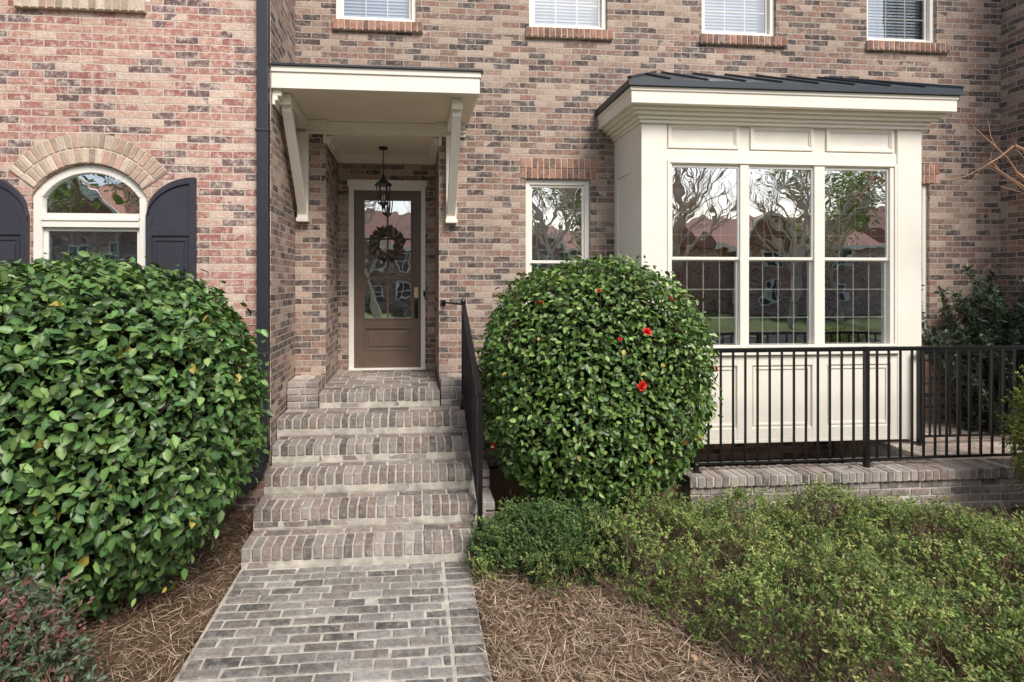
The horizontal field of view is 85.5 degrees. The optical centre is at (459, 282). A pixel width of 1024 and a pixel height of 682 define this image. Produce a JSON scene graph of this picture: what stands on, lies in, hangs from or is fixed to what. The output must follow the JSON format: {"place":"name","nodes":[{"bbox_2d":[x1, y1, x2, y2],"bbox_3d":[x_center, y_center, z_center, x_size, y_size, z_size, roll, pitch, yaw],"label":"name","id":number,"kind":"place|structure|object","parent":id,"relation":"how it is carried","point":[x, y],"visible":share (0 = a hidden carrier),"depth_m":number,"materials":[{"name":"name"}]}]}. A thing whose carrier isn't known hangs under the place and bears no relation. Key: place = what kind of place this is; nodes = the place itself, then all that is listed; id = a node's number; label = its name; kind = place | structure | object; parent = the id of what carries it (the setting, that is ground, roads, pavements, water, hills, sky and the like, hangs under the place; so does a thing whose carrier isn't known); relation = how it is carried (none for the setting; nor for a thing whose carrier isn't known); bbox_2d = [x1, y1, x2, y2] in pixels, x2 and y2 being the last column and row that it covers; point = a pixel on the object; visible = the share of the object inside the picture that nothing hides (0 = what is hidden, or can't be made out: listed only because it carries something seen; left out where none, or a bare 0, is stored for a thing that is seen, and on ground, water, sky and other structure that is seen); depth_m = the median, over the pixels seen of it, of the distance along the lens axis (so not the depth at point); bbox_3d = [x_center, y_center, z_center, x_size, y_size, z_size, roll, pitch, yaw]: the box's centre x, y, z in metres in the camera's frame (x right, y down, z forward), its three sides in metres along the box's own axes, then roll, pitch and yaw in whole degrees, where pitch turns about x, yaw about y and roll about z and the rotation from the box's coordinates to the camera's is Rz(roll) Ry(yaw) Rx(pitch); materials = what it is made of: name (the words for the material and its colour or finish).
{"place":"outdoors","nodes":[
{"label":"outdoors","id":0,"kind":"place"},
{"bbox_2d":[173,560,492,681],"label":"brick path","id":1,"kind":"structure","parent":0,"point":[405,622],"depth_m":3.46,"materials":[{"name":"brick"}]},
{"bbox_2d":[178,457,846,679],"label":"ground","id":2,"kind":"structure","parent":0,"point":[499,482],"depth_m":6.37,"materials":[{"name":"brown soil"}]},
{"bbox_2d":[241,370,500,569],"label":"brick steps","id":3,"kind":"structure","parent":2,"relation":"on","point":[369,467],"depth_m":4.93,"materials":[{"name":"brick"}]},
{"bbox_2d":[441,297,483,530],"bbox_3d":[0.056,1.082,5.486,0.206,1.863,2.102,0,0,-10],"label":"stair handrail","id":4,"kind":"object","parent":3,"relation":"on","point":[472,393],"visible":0.98,"depth_m":4.96,"materials":[{"name":"black metal"}]},
{"bbox_2d":[0,0,1023,510],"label":"brick townhouse","id":5,"kind":"structure","parent":2,"relation":"on","point":[754,172],"depth_m":6.14,"materials":[{"name":"brick"}]},
{"bbox_2d":[375,146,391,209],"bbox_3d":[-0.966,-1.325,6.993,0.220,0.790,0.191,0,0,-5],"label":"hanging lantern","id":6,"kind":"object","parent":5,"relation":"hanging from","point":[382,182],"visible":1,"depth_m":6.97,"materials":[{"name":"black metal"}]},
{"bbox_2d":[355,191,420,367],"bbox_3d":[-0.979,-0.050,7.532,0.893,2.400,0.055,0,0,-5],"label":"front door","id":7,"kind":"structure","parent":5,"relation":"in","point":[379,342],"depth_m":7.52,"materials":[{"name":"brown wood"}]},
{"bbox_2d":[367,224,405,261],"bbox_3d":[-0.982,-0.532,7.428,0.539,0.529,0.197,0,0,-5],"label":"wreath","id":8,"kind":"object","parent":7,"relation":"attached to","point":[390,231],"visible":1,"depth_m":7.40,"materials":[{"name":"brown plant"}]},
{"bbox_2d":[45,167,885,317],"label":"window panes","id":9,"kind":"structure","parent":5,"relation":"in","point":[704,200],"depth_m":6.09,"materials":[{"name":"clear glass"}]},
{"bbox_2d":[33,0,933,344],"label":"window frames","id":10,"kind":"structure","parent":5,"relation":"in","point":[43,222],"depth_m":6.10,"materials":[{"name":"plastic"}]},
{"bbox_2d":[13,488,1023,681],"bbox_3d":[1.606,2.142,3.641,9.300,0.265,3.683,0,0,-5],"label":"pine straw","id":11,"kind":"object","parent":2,"relation":"on","point":[571,648],"visible":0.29,"depth_m":3.36,"materials":[{"name":"brown wood"}]},
{"bbox_2d":[0,556,118,681],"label":"reddish shrub","id":12,"kind":"object","parent":11,"relation":"on","point":[45,642],"visible":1,"depth_m":2.56,"materials":[{"name":"green plant"}]},
{"bbox_2d":[0,246,277,624],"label":"camellia bush","id":13,"kind":"object","parent":11,"relation":"on","point":[127,401],"visible":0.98,"depth_m":3.24,"materials":[{"name":"green plant"}]},
{"bbox_2d":[458,496,649,594],"bbox_3d":[0.748,1.996,4.282,1.547,0.672,0.913,0,0,-5],"label":"shrub","id":14,"kind":"object","parent":11,"relation":"on","point":[547,517],"visible":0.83,"depth_m":4.10,"materials":[{"name":"green plant"}]},
{"bbox_2d":[476,251,722,518],"bbox_3d":[1.231,0.965,5.101,2.233,2.493,1.857,0,0,-5],"label":"camellia bush","id":15,"kind":"object","parent":11,"relation":"on","point":[593,387],"visible":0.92,"depth_m":4.48,"materials":[{"name":"green plant"}]},
{"bbox_2d":[461,472,1023,681],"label":"shrubs","id":16,"kind":"object","parent":11,"relation":"on","point":[985,532],"visible":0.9,"depth_m":3.61,"materials":[{"name":"green plant"}]},
{"bbox_2d":[478,460,1018,681],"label":"fallen leaves","id":17,"kind":"object","parent":11,"relation":"on","point":[559,601],"visible":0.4,"depth_m":3.42,"materials":[{"name":"plant"}]},
{"bbox_2d":[919,109,1023,192],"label":"crape myrtle tree","id":18,"kind":"object","parent":11,"relation":"on","point":[1018,148],"visible":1,"depth_m":5.47,"materials":[{"name":"brown plant"}]},
{"bbox_2d":[996,365,1023,507],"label":"boxwood shrub","id":19,"kind":"object","parent":11,"relation":"on","point":[1016,425],"visible":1,"depth_m":4.94,"materials":[{"name":"green plant"}]},
{"bbox_2d":[678,423,1023,517],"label":"wall mortar","id":20,"kind":"object","parent":2,"relation":"on","point":[847,449],"depth_m":5.26,"materials":[{"name":"grey concrete"}]},
{"bbox_2d":[691,345,1023,472],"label":"patio railing","id":21,"kind":"object","parent":20,"relation":"on","point":[866,458],"visible":0.88,"depth_m":5.29,"materials":[{"name":"black metal"}]},
{"bbox_2d":[914,349,1023,443],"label":"patio railing","id":22,"kind":"object","parent":20,"relation":"on","point":[919,395],"visible":0.67,"depth_m":6.09,"materials":[{"name":"black metal"}]},
{"bbox_2d":[676,423,1023,517],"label":"wall bricks","id":23,"kind":"object","parent":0,"point":[958,466],"depth_m":5.23,"materials":[{"name":"brick"}]},
{"bbox_2d":[921,261,1023,436],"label":"holly plant","id":24,"kind":"object","parent":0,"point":[1001,319],"visible":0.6,"depth_m":6.58,"materials":[{"name":"green plant"}]}
]}

